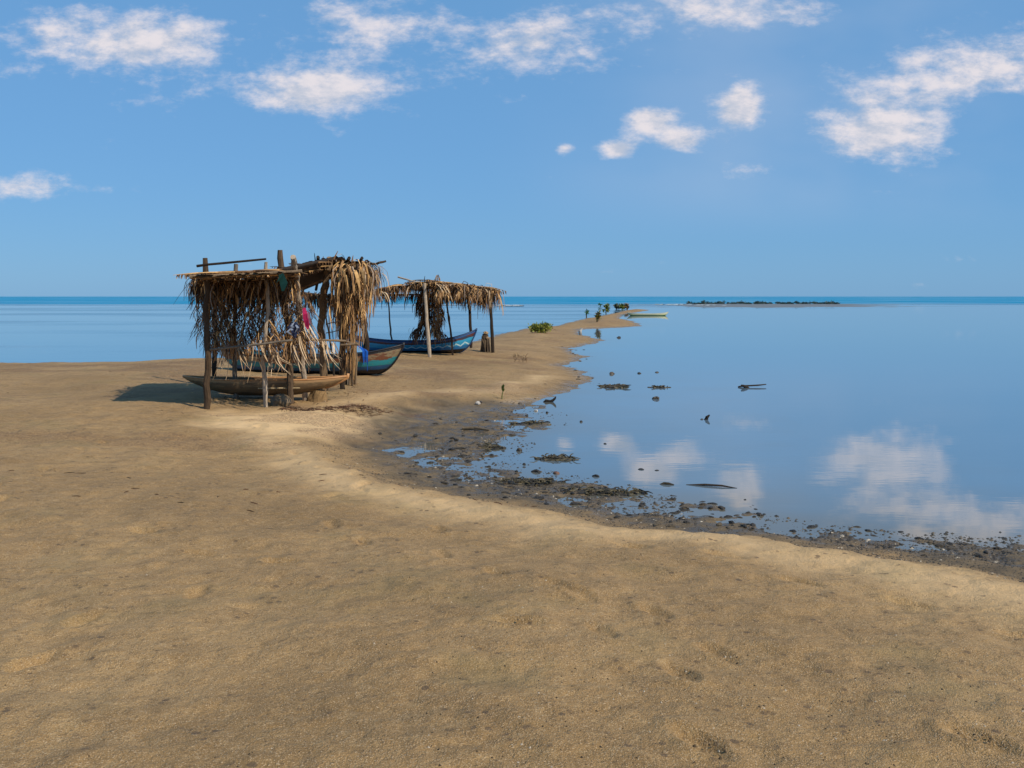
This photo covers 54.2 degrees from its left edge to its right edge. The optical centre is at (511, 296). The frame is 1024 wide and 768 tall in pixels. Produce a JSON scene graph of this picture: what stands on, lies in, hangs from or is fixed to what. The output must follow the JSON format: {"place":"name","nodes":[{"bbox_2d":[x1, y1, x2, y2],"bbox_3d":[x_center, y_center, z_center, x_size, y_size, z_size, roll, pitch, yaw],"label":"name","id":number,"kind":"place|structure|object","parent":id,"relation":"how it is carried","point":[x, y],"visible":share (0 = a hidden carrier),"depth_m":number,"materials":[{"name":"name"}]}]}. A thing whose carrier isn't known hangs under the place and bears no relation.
{"place":"outdoors","nodes":[
{"label":"outdoors","id":0,"kind":"place"},
{"bbox_2d":[0,309,1023,767],"bbox_3d":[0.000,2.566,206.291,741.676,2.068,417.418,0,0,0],"label":"ground","id":1,"kind":"structure","parent":0,"point":[178,605],"depth_m":5.59,"materials":[{"name":"beige sand"}]},
{"bbox_2d":[270,394,291,405],"bbox_3d":[-3.714,1.686,16.057,0.354,0.252,0.304,0,0,0],"label":"prop stone","id":2,"kind":"object","parent":1,"relation":"on","point":[280,400],"visible":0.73,"depth_m":15.97,"materials":[{"name":"grey stone"}]},
{"bbox_2d":[173,250,390,408],"bbox_3d":[-3.990,0.528,18.669,3.533,2.661,8.765,0,0,0],"label":"thatched shelter","id":3,"kind":"object","parent":1,"relation":"on","point":[354,286],"visible":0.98,"depth_m":15.89,"materials":[{"name":"brown plant"}]},
{"bbox_2d":[258,387,299,388],"bbox_3d":[-3.818,1.505,16.388,0.688,0.028,0.022,0,0,0],"label":"bamboo pole","id":4,"kind":"object","parent":3,"relation":"on","point":[282,388],"visible":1,"depth_m":16.38,"materials":[{"name":"brown wood"}]},
{"bbox_2d":[277,272,287,290],"bbox_3d":[-3.330,-0.216,14.373,0.242,0.285,0.053,0,0,18],"label":"tarpaulin scrap","id":5,"kind":"object","parent":3,"relation":"attached to","point":[283,281],"visible":1,"depth_m":14.37,"materials":[{"name":"fabric"}]},
{"bbox_2d":[287,322,301,337],"bbox_3d":[-3.311,0.509,15.196,0.225,0.252,0.074,0,0,4],"label":"net scrap","id":6,"kind":"object","parent":3,"relation":"attached to","point":[294,327],"visible":1,"depth_m":15.19,"materials":[{"name":"fabric"}]},
{"bbox_2d":[303,308,310,328],"bbox_3d":[-2.962,0.316,14.409,0.161,0.312,0.042,0,0,26],"label":"cloth rag","id":7,"kind":"object","parent":3,"relation":"hanging from","point":[306,318],"visible":1,"depth_m":14.40,"materials":[{"name":"pink fabric"}]},
{"bbox_2d":[220,342,404,374],"bbox_3d":[-4.511,1.373,22.385,4.359,0.723,1.017,0,0,9],"label":"wooden boat","id":8,"kind":"object","parent":1,"relation":"on","point":[381,361],"visible":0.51,"depth_m":21.98,"materials":[{"name":"teal paint"}]},
{"bbox_2d":[358,346,367,370],"bbox_3d":[-3.268,1.353,21.995,0.145,0.527,0.616,0,0,-22],"label":"blue cloth","id":9,"kind":"object","parent":8,"relation":"on","point":[365,354],"visible":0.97,"depth_m":21.76,"materials":[{"name":"blue fabric"}]},
{"bbox_2d":[307,389,327,401],"bbox_3d":[-3.266,1.708,16.794,0.344,0.316,0.346,0,0,-38],"label":"log block","id":10,"kind":"object","parent":1,"relation":"on","point":[319,395],"depth_m":16.68,"materials":[{"name":"brown wood"}]},
{"bbox_2d":[182,373,349,395],"bbox_3d":[-4.127,1.476,16.788,2.807,0.373,0.611,0,0,0],"label":"dugout canoe","id":11,"kind":"object","parent":10,"relation":"on","point":[232,386],"visible":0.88,"depth_m":16.58,"materials":[{"name":"brown wood"}]},
{"bbox_2d":[356,328,476,352],"bbox_3d":[-3.022,1.366,30.917,3.910,0.773,0.964,0,0,-2],"label":"wooden boat","id":12,"kind":"object","parent":1,"relation":"on","point":[462,342],"visible":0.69,"depth_m":30.60,"materials":[{"name":"blue paint"}]},
{"bbox_2d":[372,274,506,356],"bbox_3d":[-2.192,0.606,30.218,4.134,2.515,3.261,0,0,0],"label":"thatched shelter","id":13,"kind":"object","parent":1,"relation":"on","point":[431,303],"visible":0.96,"depth_m":29.20,"materials":[{"name":"brown plant"}]},
{"bbox_2d":[462,427,488,430],"bbox_3d":[-0.534,1.957,14.795,0.440,0.059,0.085,0,0,18],"label":"drift stick","id":14,"kind":"object","parent":1,"relation":"on","point":[470,428],"visible":1,"depth_m":14.80,"materials":[{"name":"brown wood"}]},
{"bbox_2d":[480,331,490,351],"bbox_3d":[-0.859,1.467,32.152,0.352,0.706,0.250,0,0,0],"label":"tree stump","id":15,"kind":"object","parent":1,"relation":"on","point":[485,344],"visible":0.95,"depth_m":32.09,"materials":[{"name":"brown wood"}]},
{"bbox_2d":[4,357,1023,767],"bbox_3d":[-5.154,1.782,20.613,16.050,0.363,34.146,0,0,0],"label":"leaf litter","id":16,"kind":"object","parent":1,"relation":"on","point":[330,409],"visible":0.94,"depth_m":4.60,"materials":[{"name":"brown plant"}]},
{"bbox_2d":[513,353,526,361],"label":"dry weeds","id":17,"kind":"object","parent":1,"relation":"on","point":[520,357],"visible":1,"depth_m":29.45,"materials":[{"name":"brown plant"}]},
{"bbox_2d":[508,420,550,424],"bbox_3d":[0.290,1.982,15.685,0.668,0.072,0.405,0,0,10],"label":"weed raft","id":18,"kind":"object","parent":1,"relation":"on","point":[532,422],"visible":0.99,"depth_m":15.63,"materials":[{"name":"plant"}]},
{"bbox_2d":[492,477,569,485],"bbox_3d":[0.211,1.975,10.676,0.851,0.076,0.410,0,0,0],"label":"weed raft","id":19,"kind":"object","parent":1,"relation":"on","point":[529,481],"visible":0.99,"depth_m":10.62,"materials":[{"name":"plant"}]},
{"bbox_2d":[528,321,552,332],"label":"shrub","id":20,"kind":"object","parent":1,"relation":"on","point":[542,327],"visible":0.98,"depth_m":49.85,"materials":[{"name":"green plant"}]},
{"bbox_2d":[594,309,601,321],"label":"mangrove seedling","id":21,"kind":"object","parent":1,"relation":"on","point":[597,316],"visible":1,"depth_m":70.42,"materials":[{"name":"green plant"}]},
{"bbox_2d":[602,303,609,313],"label":"mangrove seedling","id":22,"kind":"object","parent":1,"relation":"on","point":[607,308],"visible":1,"depth_m":114.15,"materials":[{"name":"green plant"}]},
{"bbox_2d":[618,303,625,309],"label":"mangrove bush","id":23,"kind":"object","parent":1,"relation":"on","point":[621,306],"visible":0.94,"depth_m":152.45,"materials":[{"name":"green plant"}]},
{"bbox_2d":[317,396,1023,581],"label":"gravel","id":24,"kind":"structure","parent":1,"relation":"on","point":[885,547],"depth_m":8.63,"materials":[{"name":"gravel"}]},
{"bbox_2d":[0,297,1023,551],"bbox_3d":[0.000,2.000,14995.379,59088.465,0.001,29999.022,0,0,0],"label":"sea water","id":25,"kind":"structure","parent":0,"point":[894,415],"depth_m":19.42,"materials":[{"name":"blue liquid"}]},
{"bbox_2d":[481,442,505,450],"bbox_3d":[-0.241,1.981,13.203,0.340,0.068,0.599,0,0,0],"label":"weed raft","id":26,"kind":"object","parent":25,"relation":"on","point":[488,446],"visible":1,"depth_m":13.15,"materials":[{"name":"plant"}]},
{"bbox_2d":[543,396,555,401],"bbox_3d":[0.714,1.956,18.957,0.253,0.130,0.060,0,0,0],"label":"driftwood","id":27,"kind":"object","parent":25,"relation":"on","point":[551,400],"visible":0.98,"depth_m":18.94,"materials":[{"name":"brown wood"}]},
{"bbox_2d":[530,453,580,461],"bbox_3d":[0.526,1.984,12.330,0.621,0.062,0.439,0,0,0],"label":"weed raft","id":28,"kind":"object","parent":25,"relation":"on","point":[560,457],"visible":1,"depth_m":12.25,"materials":[{"name":"plant"}]},
{"bbox_2d":[449,304,726,305],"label":"surf","id":29,"kind":"structure","parent":25,"relation":"on","point":[654,304],"depth_m":217.59,"materials":[{"name":"white liquid"}]},
{"bbox_2d":[558,485,652,495],"bbox_3d":[0.946,1.974,10.170,0.950,0.082,0.351,0,0,0],"label":"weed raft","id":30,"kind":"object","parent":25,"relation":"on","point":[591,490],"visible":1,"depth_m":10.13,"materials":[{"name":"brown plant"}]},
{"bbox_2d":[597,383,628,388],"bbox_3d":[2.246,1.985,22.046,0.752,0.094,0.794,0,0,0],"label":"weed raft","id":31,"kind":"object","parent":25,"relation":"on","point":[619,385],"visible":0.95,"depth_m":21.93,"materials":[{"name":"plant"}]},
{"bbox_2d":[627,312,667,315],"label":"moored canoe","id":32,"kind":"object","parent":25,"relation":"on","point":[648,314],"visible":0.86,"depth_m":103.85,"materials":[{"name":"paint"}]},
{"bbox_2d":[648,385,670,387],"bbox_3d":[3.228,1.985,21.983,0.500,0.074,0.388,0,0,-35],"label":"weed raft","id":33,"kind":"object","parent":25,"relation":"on","point":[655,386],"visible":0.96,"depth_m":21.90,"materials":[{"name":"plant"}]},
{"bbox_2d":[660,482,673,484],"bbox_3d":[1.649,1.996,10.641,0.154,0.041,0.041,0,0,14],"label":"sunken log","id":34,"kind":"object","parent":25,"relation":"on","point":[665,483],"visible":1,"depth_m":10.63,"materials":[{"name":"brown wood"}]},
{"bbox_2d":[686,484,734,487],"bbox_3d":[2.101,1.992,10.535,0.536,0.032,0.032,0,0,21],"label":"sunken stick","id":35,"kind":"object","parent":25,"relation":"in","point":[710,485],"visible":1,"depth_m":10.53,"materials":[{"name":"brown wood"}]},
{"bbox_2d":[738,384,765,387],"bbox_3d":[5.327,1.975,22.003,0.705,0.105,0.243,0,0,-15],"label":"forked branch","id":36,"kind":"object","parent":25,"relation":"on","point":[745,386],"visible":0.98,"depth_m":22.03,"materials":[{"name":"brown wood"}]},
{"bbox_2d":[0,0,1023,296],"label":"sky","id":37,"kind":"structure","parent":0,"point":[521,148],"materials":[{"name":"blue"}]},
{"bbox_2d":[650,304,912,307],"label":"mud bank","id":38,"kind":"structure","parent":0,"point":[786,305],"depth_m":212.57,"materials":[{"name":"soil"}]},
{"bbox_2d":[686,300,839,303],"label":"scrub","id":39,"kind":"object","parent":38,"relation":"on","point":[756,302],"visible":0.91,"depth_m":260.11,"materials":[{"name":"green plant"}]}
]}

